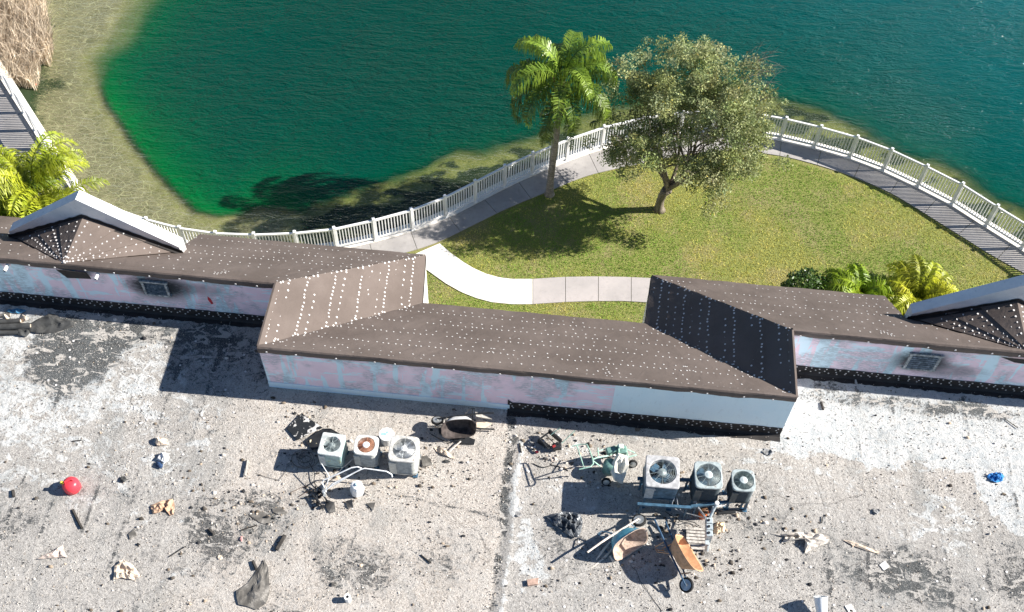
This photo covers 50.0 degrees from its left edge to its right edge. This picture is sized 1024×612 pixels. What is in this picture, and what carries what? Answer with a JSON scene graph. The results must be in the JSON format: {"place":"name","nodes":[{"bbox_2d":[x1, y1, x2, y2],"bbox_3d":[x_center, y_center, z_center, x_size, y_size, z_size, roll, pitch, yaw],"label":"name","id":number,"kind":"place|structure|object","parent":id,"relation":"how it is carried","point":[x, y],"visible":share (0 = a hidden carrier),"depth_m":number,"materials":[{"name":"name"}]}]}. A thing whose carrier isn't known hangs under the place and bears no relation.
{"place":"outdoors","nodes":[
{"label":"outdoors","id":0,"kind":"place"},
{"bbox_2d":[0,0,1023,243],"bbox_3d":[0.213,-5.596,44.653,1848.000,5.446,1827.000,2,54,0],"label":"lake bed","id":1,"kind":"object","parent":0,"point":[413,189],"visible":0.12,"depth_m":41.68,"materials":[{"name":"beige sand"}]},
{"bbox_2d":[0,307,1023,611],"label":"roof gravel","id":2,"kind":"structure","parent":0,"point":[478,495],"depth_m":26.70,"materials":[{"name":"grey gravel"}]},
{"bbox_2d":[1,81,1023,322],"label":"ground","id":3,"kind":"structure","parent":0,"point":[532,204],"depth_m":38.80,"materials":[{"name":"green plant"}]},
{"bbox_2d":[0,173,56,217],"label":"areca palm","id":4,"kind":"object","parent":3,"relation":"on","point":[3,212],"visible":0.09,"depth_m":33.66,"materials":[{"name":"plant"}]},
{"bbox_2d":[0,0,63,89],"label":"dry reeds","id":5,"kind":"object","parent":3,"relation":"on","point":[23,71],"visible":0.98,"depth_m":43.93,"materials":[{"name":"beige plant"}]},
{"bbox_2d":[0,131,110,217],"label":"areca palm","id":6,"kind":"object","parent":3,"relation":"on","point":[37,165],"visible":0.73,"depth_m":33.19,"materials":[{"name":"plant"}]},
{"bbox_2d":[416,243,531,304],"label":"walkway","id":7,"kind":"structure","parent":3,"relation":"on","point":[445,265],"depth_m":37.40,"materials":[{"name":"concrete"}]},
{"bbox_2d":[0,80,1023,272],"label":"walkway","id":8,"kind":"structure","parent":3,"relation":"on","point":[16,132],"depth_m":39.99,"materials":[{"name":"concrete"}]},
{"bbox_2d":[0,190,1023,611],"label":"building","id":9,"kind":"structure","parent":3,"relation":"on","point":[732,368],"depth_m":27.46,"materials":[{"name":"concrete"}]},
{"bbox_2d":[0,313,10,316],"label":"felt roll","id":10,"kind":"object","parent":9,"relation":"on","point":[8,314],"visible":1,"depth_m":29.45,"materials":[{"name":"paper"}]},
{"bbox_2d":[0,318,20,323],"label":"felt roll","id":11,"kind":"object","parent":9,"relation":"on","point":[9,321],"visible":1,"depth_m":29.28,"materials":[{"name":"fabric"}]},
{"bbox_2d":[0,330,21,334],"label":"felt roll","id":12,"kind":"object","parent":9,"relation":"on","point":[8,332],"visible":1,"depth_m":29.10,"materials":[{"name":"paper"}]},
{"bbox_2d":[0,323,30,329],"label":"felt roll","id":13,"kind":"object","parent":9,"relation":"on","point":[13,326],"visible":1,"depth_m":29.16,"materials":[{"name":"paper"}]},
{"bbox_2d":[6,308,26,312],"bbox_3d":[-13.360,0.107,29.582,0.551,0.110,0.174,2,54,0],"label":"plastic sheet","id":14,"kind":"object","parent":9,"relation":"on","point":[16,310],"visible":1,"depth_m":29.57,"materials":[{"name":"blue plastic"}]},
{"bbox_2d":[16,327,29,336],"bbox_3d":[-13.013,0.665,29.158,0.306,0.122,0.384,-28,60,-20],"label":"felt sheet","id":15,"kind":"object","parent":9,"relation":"on","point":[25,332],"visible":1,"depth_m":29.14,"materials":[{"name":"grey fabric"}]},
{"bbox_2d":[20,314,27,322],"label":"paper scrap","id":16,"kind":"object","parent":9,"relation":"on","point":[23,318],"visible":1,"depth_m":29.35,"materials":[{"name":"white paper"}]},
{"bbox_2d":[29,314,74,332],"bbox_3d":[-12.340,0.449,29.328,1.264,0.171,0.631,2,54,0],"label":"felt sheet","id":17,"kind":"object","parent":9,"relation":"on","point":[50,323],"visible":1,"depth_m":29.32,"materials":[{"name":"grey fabric"}]},
{"bbox_2d":[38,545,66,558],"bbox_3d":[-10.693,5.857,25.549,0.622,0.108,0.357,-29,60,-21],"label":"cardboard scrap","id":18,"kind":"object","parent":9,"relation":"on","point":[58,552],"visible":1,"depth_m":25.60,"materials":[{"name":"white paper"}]},
{"bbox_2d":[60,477,80,494],"bbox_3d":[-10.660,4.304,26.474,0.416,0.435,0.400,-22,58,-16],"label":"gas can","id":19,"kind":"object","parent":9,"relation":"on","point":[71,485],"visible":1,"depth_m":26.39,"materials":[{"name":"red plastic"}]},
{"bbox_2d":[71,509,82,528],"bbox_3d":[-10.367,5.078,26.160,0.063,0.086,0.587,-29,60,-20],"label":"timber offcut","id":20,"kind":"object","parent":9,"relation":"on","point":[77,518],"visible":1,"depth_m":26.13,"materials":[{"name":"brown wood"}]},
{"bbox_2d":[120,476,127,481],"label":"felt scrap","id":21,"kind":"object","parent":9,"relation":"on","point":[123,479],"visible":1,"depth_m":26.75,"materials":[{"name":"grey fabric"}]},
{"bbox_2d":[114,560,139,579],"bbox_3d":[-8.905,6.092,25.409,0.670,0.148,0.502,2,54,0],"label":"cardboard scrap","id":22,"kind":"object","parent":9,"relation":"on","point":[125,569],"visible":1,"depth_m":25.40,"materials":[{"name":"cardboard"}]},
{"bbox_2d":[128,529,136,538],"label":"felt scrap","id":23,"kind":"object","parent":9,"relation":"on","point":[132,534],"visible":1,"depth_m":25.96,"materials":[{"name":"grey fabric"}]},
{"bbox_2d":[156,461,162,468],"bbox_3d":[-8.683,3.898,26.997,0.214,0.100,0.153,18,56,11],"label":"rag","id":24,"kind":"object","parent":9,"relation":"on","point":[159,465],"visible":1,"depth_m":26.96,"materials":[{"name":"blue fabric"}]},
{"bbox_2d":[154,437,167,445],"bbox_3d":[-8.755,3.353,27.354,0.399,0.169,0.233,2,54,0],"label":"cardboard scrap","id":25,"kind":"object","parent":9,"relation":"on","point":[160,441],"visible":1,"depth_m":27.33,"materials":[{"name":"cardboard"}]},
{"bbox_2d":[150,499,174,514],"bbox_3d":[-8.395,4.803,26.353,0.613,0.132,0.428,2,54,0],"label":"cardboard scrap","id":26,"kind":"object","parent":9,"relation":"on","point":[168,505],"visible":1,"depth_m":26.34,"materials":[{"name":"brown cardboard"}]},
{"bbox_2d":[157,452,168,462],"bbox_3d":[-8.631,3.732,27.089,0.270,0.143,0.309,-38,64,-25],"label":"rag","id":27,"kind":"object","parent":9,"relation":"on","point":[163,457],"visible":1,"depth_m":27.07,"materials":[{"name":"white fabric"}]},
{"bbox_2d":[244,459,248,475],"bbox_3d":[-6.534,3.980,26.999,0.054,0.077,0.461,0,55,-1],"label":"timber offcut","id":28,"kind":"object","parent":9,"relation":"on","point":[246,467],"visible":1,"depth_m":26.99,"materials":[{"name":"grey wood"}]},
{"bbox_2d":[236,559,269,609],"bbox_3d":[-5.814,6.473,25.255,0.751,0.080,1.151,30,59,19],"label":"felt scrap","id":29,"kind":"object","parent":9,"relation":"on","point":[253,592],"visible":1,"depth_m":25.21,"materials":[{"name":"white fabric"}]},
{"bbox_2d":[251,560,257,569],"bbox_3d":[-5.999,6.038,25.570,0.072,0.096,0.244,-24,58,-17],"label":"timber offcut","id":30,"kind":"object","parent":9,"relation":"on","point":[254,564],"visible":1,"depth_m":25.55,"materials":[{"name":"brown wood"}]},
{"bbox_2d":[249,512,270,524],"bbox_3d":[-6.017,5.056,26.316,0.559,0.015,0.270,29,59,18],"label":"felt scrap","id":31,"kind":"object","parent":9,"relation":"on","point":[259,517],"visible":1,"depth_m":26.30,"materials":[{"name":"grey fabric"}]},
{"bbox_2d":[272,507,286,514],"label":"felt scrap","id":32,"kind":"object","parent":9,"relation":"on","point":[279,510],"visible":1,"depth_m":26.39,"materials":[{"name":"grey fabric"}]},
{"bbox_2d":[275,534,285,550],"bbox_3d":[-5.466,5.580,25.898,0.090,0.115,0.402,18,56,11],"label":"timber offcut","id":33,"kind":"object","parent":9,"relation":"on","point":[280,542],"visible":1,"depth_m":25.87,"materials":[{"name":"brown wood"}]},
{"bbox_2d":[287,413,321,439],"bbox_3d":[-5.255,3.099,27.644,0.742,0.110,0.621,33,60,20],"label":"scrap panel","id":34,"kind":"object","parent":9,"relation":"on","point":[301,425],"visible":1,"depth_m":27.66,"materials":[{"name":"white metal"}]},
{"bbox_2d":[291,450,318,468],"bbox_3d":[-5.115,3.780,27.138,0.690,0.149,0.501,2,54,0],"label":"coiled cable","id":35,"kind":"object","parent":9,"relation":"on","point":[304,462],"visible":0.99,"depth_m":27.12,"materials":[{"name":"black rubber"}]},
{"bbox_2d":[305,486,329,508],"bbox_3d":[-4.735,4.609,26.550,0.680,0.162,0.387,36,61,22],"label":"tool pile","id":36,"kind":"object","parent":9,"relation":"on","point":[316,492],"visible":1,"depth_m":26.54,"materials":[{"name":"black metal"}]},
{"bbox_2d":[305,428,339,449],"bbox_3d":[-4.737,3.300,27.496,0.786,0.140,0.435,-33,62,-22],"label":"scrap panel","id":37,"kind":"object","parent":9,"relation":"on","point":[315,438],"visible":0.65,"depth_m":27.50,"materials":[{"name":"black metal"}]},
{"bbox_2d":[326,501,335,512],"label":"felt scrap","id":38,"kind":"object","parent":9,"relation":"on","point":[330,506],"visible":1,"depth_m":26.42,"materials":[{"name":"grey fabric"}]},
{"bbox_2d":[317,432,348,470],"bbox_3d":[-4.385,3.583,26.927,0.585,0.814,0.618,7,55,4],"label":"air conditioner","id":39,"kind":"object","parent":9,"relation":"on","point":[333,451],"visible":1,"depth_m":26.69,"materials":[{"name":"white metal"}]},
{"bbox_2d":[344,594,350,602],"bbox_3d":[-3.759,6.688,25.106,0.150,0.200,0.150,2,54,0],"label":"tape roll","id":40,"kind":"object","parent":9,"relation":"on","point":[347,597],"visible":1,"depth_m":25.04,"materials":[{"name":"white plastic"}]},
{"bbox_2d":[346,499,352,507],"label":"felt scrap","id":41,"kind":"object","parent":9,"relation":"on","point":[349,503],"visible":1,"depth_m":26.49,"materials":[{"name":"grey fabric"}]},
{"bbox_2d":[321,464,392,496],"bbox_3d":[-3.772,4.243,26.561,1.764,0.643,0.721,2,54,0],"label":"hand cart frame","id":42,"kind":"object","parent":9,"relation":"on","point":[324,489],"visible":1,"depth_m":26.48,"materials":[{"name":"metal"}]},
{"bbox_2d":[350,480,363,497],"bbox_3d":[-3.743,4.410,26.548,0.343,0.503,0.297,20,56,4],"label":"plastic jug","id":43,"kind":"object","parent":9,"relation":"on","point":[356,488],"visible":1,"depth_m":26.40,"materials":[{"name":"white plastic"}]},
{"bbox_2d":[353,435,381,470],"bbox_3d":[-3.549,3.598,26.930,0.584,0.828,0.560,5,55,2],"label":"air conditioner","id":44,"kind":"object","parent":9,"relation":"on","point":[367,451],"visible":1,"depth_m":26.68,"materials":[{"name":"white metal"}]},
{"bbox_2d":[366,502,374,509],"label":"felt scrap","id":45,"kind":"object","parent":9,"relation":"on","point":[371,505],"visible":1,"depth_m":26.52,"materials":[{"name":"grey fabric"}]},
{"bbox_2d":[379,428,393,445],"bbox_3d":[-3.124,3.292,27.442,0.380,0.368,0.380,2,54,0],"label":"paint bucket","id":46,"kind":"object","parent":9,"relation":"on","point":[386,435],"visible":0.88,"depth_m":27.30,"materials":[{"name":"white plastic"}]},
{"bbox_2d":[388,435,420,477],"bbox_3d":[-2.627,3.691,26.852,0.706,0.888,0.719,5,55,2],"label":"air conditioner","id":47,"kind":"object","parent":9,"relation":"on","point":[404,454],"visible":1,"depth_m":26.59,"materials":[{"name":"beige metal"}]},
{"bbox_2d":[421,455,432,466],"bbox_3d":[-2.115,3.826,27.204,0.247,0.140,0.234,-11,56,-9],"label":"felt scrap","id":48,"kind":"object","parent":9,"relation":"on","point":[425,459],"visible":1,"depth_m":27.20,"materials":[{"name":"grey fabric"}]},
{"bbox_2d":[434,447,454,458],"bbox_3d":[-1.674,3.645,27.376,0.629,0.112,0.152,28,59,17],"label":"cardboard scrap","id":49,"kind":"object","parent":9,"relation":"on","point":[445,452],"visible":1,"depth_m":27.37,"materials":[{"name":"cardboard"}]},
{"bbox_2d":[438,427,474,444],"bbox_3d":[-1.420,3.309,27.653,1.015,0.040,0.244,19,56,11],"label":"scrap panel","id":50,"kind":"object","parent":9,"relation":"on","point":[468,440],"visible":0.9,"depth_m":27.59,"materials":[{"name":"black metal"}]},
{"bbox_2d":[431,408,493,438],"bbox_3d":[-1.243,2.919,27.563,1.574,0.614,0.588,-3,35,-3],"label":"wheelbarrow","id":51,"kind":"object","parent":9,"relation":"on","point":[460,426],"visible":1,"depth_m":27.54,"materials":[{"name":"black metal"}]},
{"bbox_2d":[476,419,491,429],"bbox_3d":[-0.750,3.039,27.895,0.444,0.010,0.275,16,56,10],"label":"scrap panel","id":52,"kind":"object","parent":9,"relation":"on","point":[483,424],"visible":1,"depth_m":27.92,"materials":[{"name":"white"}]},
{"bbox_2d":[475,412,492,419],"bbox_3d":[-0.716,2.805,27.811,0.443,0.240,0.132,2,54,0],"label":"scrap panel","id":53,"kind":"object","parent":9,"relation":"on","point":[483,416],"visible":0.93,"depth_m":27.80,"materials":[{"name":"grey wood"}]},
{"bbox_2d":[527,578,538,585],"bbox_3d":[0.495,6.413,25.491,0.281,0.080,0.143,-7,55,-7],"label":"brick","id":54,"kind":"object","parent":9,"relation":"on","point":[532,582],"visible":1,"depth_m":25.46,"materials":[{"name":"brick"}]},
{"bbox_2d":[532,463,567,470],"bbox_3d":[0.953,3.990,27.252,0.913,0.028,0.115,7,55,4],"label":"loose cable","id":55,"kind":"object","parent":9,"relation":"on","point":[549,465],"visible":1,"depth_m":27.25,"materials":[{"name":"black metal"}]},
{"bbox_2d":[537,428,574,450],"bbox_3d":[1.110,3.273,27.447,0.771,0.489,0.556,-35,62,-23],"label":"push broom cart","id":56,"kind":"object","parent":9,"relation":"on","point":[556,446],"visible":1,"depth_m":27.39,"materials":[{"name":"black metal"}]},
{"bbox_2d":[546,511,582,537],"bbox_3d":[1.257,5.199,26.245,0.890,0.263,0.667,2,54,0],"label":"rubbish bag","id":57,"kind":"object","parent":9,"relation":"on","point":[569,523],"visible":1,"depth_m":26.27,"materials":[{"name":"grey plastic"}]},
{"bbox_2d":[596,541,610,559],"bbox_3d":[2.155,5.765,25.896,0.052,0.068,0.557,35,61,21],"label":"timber offcut","id":58,"kind":"object","parent":9,"relation":"on","point":[604,548],"visible":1,"depth_m":25.89,"materials":[{"name":"grey wood"}]},
{"bbox_2d":[572,444,637,485],"bbox_3d":[2.329,3.821,26.841,1.654,0.958,0.815,-8,55,-7],"label":"spray cart","id":59,"kind":"object","parent":9,"relation":"on","point":[607,467],"visible":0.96,"depth_m":26.87,"materials":[{"name":"metal"}]},
{"bbox_2d":[610,453,628,483],"bbox_3d":[2.622,3.952,26.805,0.440,0.611,0.570,2,54,0],"label":"cloth bag","id":60,"kind":"object","parent":59,"relation":"on","point":[620,464],"visible":1,"depth_m":26.73,"materials":[{"name":"white fabric"}]},
{"bbox_2d":[587,514,647,567],"bbox_3d":[2.522,5.513,25.900,1.777,0.693,0.664,-29,40,-19],"label":"wheelbarrow","id":61,"kind":"object","parent":9,"relation":"on","point":[625,539],"visible":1,"depth_m":25.95,"materials":[{"name":"blue metal"}]},
{"bbox_2d":[641,455,679,510],"bbox_3d":[3.532,4.272,26.343,0.797,1.314,0.844,5,55,2],"label":"air conditioner","id":62,"kind":"object","parent":9,"relation":"on","point":[661,478],"visible":1,"depth_m":25.90,"materials":[{"name":"grey metal"}]},
{"bbox_2d":[672,498,705,518],"bbox_3d":[4.205,4.875,26.115,0.871,0.499,0.126,22,57,14],"label":"flex conduit","id":63,"kind":"object","parent":62,"relation":"attached to","point":[687,513],"visible":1,"depth_m":26.24,"materials":[{"name":"grey metal"}]},
{"bbox_2d":[654,519,702,592],"bbox_3d":[3.835,5.787,25.545,0.664,0.693,1.777,-38,59,19],"label":"wheelbarrow","id":64,"kind":"object","parent":9,"relation":"on","point":[683,554],"visible":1,"depth_m":25.38,"materials":[{"name":"orange metal"}]},
{"bbox_2d":[666,512,698,525],"bbox_3d":[4.098,5.162,26.446,0.871,0.097,0.136,20,56,12],"label":"loose cable","id":65,"kind":"object","parent":9,"relation":"on","point":[681,521],"visible":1,"depth_m":26.41,"materials":[{"name":"grey rubber"}]},
{"bbox_2d":[637,477,742,518],"bbox_3d":[4.334,4.657,26.505,2.695,0.632,0.789,2,54,0],"label":"equipment stand","id":66,"kind":"object","parent":9,"relation":"on","point":[685,507],"visible":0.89,"depth_m":26.19,"materials":[{"name":"blue metal"}]},
{"bbox_2d":[686,527,704,549],"bbox_3d":[4.423,5.568,26.187,0.575,0.098,0.572,2,54,0],"label":"pallet","id":67,"kind":"object","parent":9,"relation":"on","point":[693,539],"visible":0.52,"depth_m":26.16,"materials":[{"name":"grey wood"}]},
{"bbox_2d":[698,507,707,519],"bbox_3d":[4.608,4.987,26.455,0.230,0.350,0.230,2,54,0],"label":"orange cooler","id":68,"kind":"object","parent":9,"relation":"on","point":[704,510],"visible":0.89,"depth_m":26.34,"materials":[{"name":"plastic"}]},
{"bbox_2d":[686,461,722,510],"bbox_3d":[4.615,4.336,26.349,0.653,1.278,0.723,3,54,0],"label":"air conditioner","id":69,"kind":"object","parent":9,"relation":"on","point":[705,484],"visible":0.99,"depth_m":25.95,"materials":[{"name":"grey metal"}]},
{"bbox_2d":[705,501,718,551],"bbox_3d":[4.635,5.214,25.885,0.231,1.015,1.037,12,55,7],"label":"disconnect rack","id":70,"kind":"object","parent":9,"relation":"on","point":[708,529],"visible":1,"depth_m":25.63,"materials":[{"name":"black metal"}]},
{"bbox_2d":[713,522,725,534],"bbox_3d":[4.983,5.304,26.308,0.315,0.210,0.374,2,54,0],"label":"crushed bag","id":71,"kind":"object","parent":9,"relation":"on","point":[719,527],"visible":1,"depth_m":26.28,"materials":[{"name":"beige paper"}]},
{"bbox_2d":[718,510,735,514],"bbox_3d":[5.217,5.011,26.631,0.434,0.040,0.067,-4,55,-4],"label":"scrap panel","id":72,"kind":"object","parent":9,"relation":"on","point":[727,512],"visible":1,"depth_m":26.61,"materials":[{"name":"black metal"}]},
{"bbox_2d":[722,469,755,511],"bbox_3d":[5.453,4.443,26.357,0.560,1.178,0.589,3,54,1],"label":"air conditioner","id":73,"kind":"object","parent":9,"relation":"on","point":[740,486],"visible":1,"depth_m":26.00,"materials":[{"name":"grey metal"}]},
{"bbox_2d":[762,448,774,455],"bbox_3d":[6.453,3.668,27.594,0.304,0.073,0.186,27,58,16],"label":"glove","id":74,"kind":"object","parent":9,"relation":"on","point":[765,451],"visible":1,"depth_m":27.61,"materials":[{"name":"white fabric"}]},
{"bbox_2d":[772,532,829,552],"bbox_3d":[6.914,5.611,26.167,1.385,0.166,0.545,2,54,0],"label":"torn cloth","id":75,"kind":"object","parent":9,"relation":"on","point":[812,540],"visible":1,"depth_m":26.20,"materials":[{"name":"white fabric"}]},
{"bbox_2d":[813,595,827,611],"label":"tipped bucket","id":76,"kind":"object","parent":9,"relation":"on","point":[821,602],"visible":1,"depth_m":24.94,"materials":[{"name":"white plastic"}]},
{"bbox_2d":[845,604,855,611],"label":"tile piece","id":77,"kind":"object","parent":9,"relation":"on","point":[849,607],"visible":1,"depth_m":25.31,"materials":[{"name":"white tile"}]},
{"bbox_2d":[844,540,878,553],"bbox_3d":[8.338,5.736,26.189,0.883,0.051,0.103,20,56,12],"label":"wood splinter","id":78,"kind":"object","parent":9,"relation":"on","point":[861,546],"visible":1,"depth_m":26.18,"materials":[{"name":"wood"}]},
{"bbox_2d":[872,509,879,514],"bbox_3d":[8.879,5.003,26.725,0.190,0.060,0.168,2,54,0],"label":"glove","id":79,"kind":"object","parent":9,"relation":"on","point":[876,511],"visible":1,"depth_m":26.71,"materials":[{"name":"grey fabric"}]},
{"bbox_2d":[879,561,888,569],"bbox_3d":[8.801,6.139,25.940,0.195,0.015,0.162,-28,60,-20],"label":"tile piece","id":80,"kind":"object","parent":9,"relation":"on","point":[884,565],"visible":1,"depth_m":25.93,"materials":[{"name":"white tile"}]},
{"bbox_2d":[987,472,1003,481],"bbox_3d":[12.064,4.242,27.309,0.414,0.135,0.262,-11,55,-9],"label":"blue rag","id":81,"kind":"object","parent":9,"relation":"on","point":[997,477],"visible":1,"depth_m":27.30,"materials":[{"name":"blue fabric"}]},
{"bbox_2d":[0,60,1023,252],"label":"sea wall cap","id":82,"kind":"object","parent":3,"relation":"on","point":[42,130],"visible":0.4,"depth_m":40.23,"materials":[{"name":"concrete"}]},
{"bbox_2d":[0,68,1023,249],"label":"railing","id":83,"kind":"object","parent":82,"relation":"on","point":[505,182],"visible":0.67,"depth_m":39.32,"materials":[{"name":"white plastic"}]},
{"bbox_2d":[503,30,618,197],"bbox_3d":[1.572,-6.008,36.977,3.813,6.954,3.949,2,54,0],"label":"queen palm","id":84,"kind":"object","parent":3,"relation":"on","point":[583,82],"visible":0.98,"depth_m":34.70,"materials":[{"name":"green plant"}]},
{"bbox_2d":[580,31,792,219],"bbox_3d":[5.772,-5.638,36.649,6.944,7.326,4.813,2,54,0],"label":"broadleaf tree","id":85,"kind":"object","parent":3,"relation":"on","point":[710,97],"visible":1,"depth_m":35.41,"materials":[{"name":"green plant"}]},
{"bbox_2d":[780,267,823,289],"bbox_3d":[9.487,-0.416,36.079,1.570,2.217,1.386,2,54,0],"label":"shrub","id":86,"kind":"object","parent":3,"relation":"on","point":[793,280],"visible":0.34,"depth_m":35.48,"materials":[{"name":"green plant"}]},
{"bbox_2d":[800,271,853,291],"bbox_3d":[10.417,-0.318,36.171,2.218,1.994,1.465,2,54,0],"label":"shrub","id":87,"kind":"object","parent":3,"relation":"on","point":[823,280],"visible":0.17,"depth_m":35.60,"materials":[{"name":"green plant"}]},
{"bbox_2d":[822,262,899,301],"bbox_3d":[11.342,-0.166,36.018,2.621,2.067,2.952,2,54,0],"label":"areca palm","id":88,"kind":"object","parent":3,"relation":"on","point":[860,279],"visible":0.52,"depth_m":35.48,"materials":[{"name":"plant"}]},
{"bbox_2d":[879,254,958,315],"bbox_3d":[13.038,-0.087,35.759,2.570,2.471,2.740,27,58,17],"label":"areca palm","id":89,"kind":"object","parent":3,"relation":"on","point":[907,286],"visible":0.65,"depth_m":35.21,"materials":[{"name":"plant"}]},
{"bbox_2d":[35,340,1007,607],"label":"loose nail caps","id":90,"kind":"object","parent":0,"point":[555,480],"visible":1,"depth_m":27.16,"materials":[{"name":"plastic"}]},
{"bbox_2d":[32,0,1023,238],"bbox_3d":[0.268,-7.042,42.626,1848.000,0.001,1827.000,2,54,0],"label":"water","id":91,"kind":"structure","parent":0,"point":[223,107],"depth_m":44.23,"materials":[{"name":"teal liquid"}]},
{"bbox_2d":[533,276,650,303],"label":"grey sidewalk","id":92,"kind":"structure","parent":0,"point":[585,289],"depth_m":37.29,"materials":[{"name":"concrete"}]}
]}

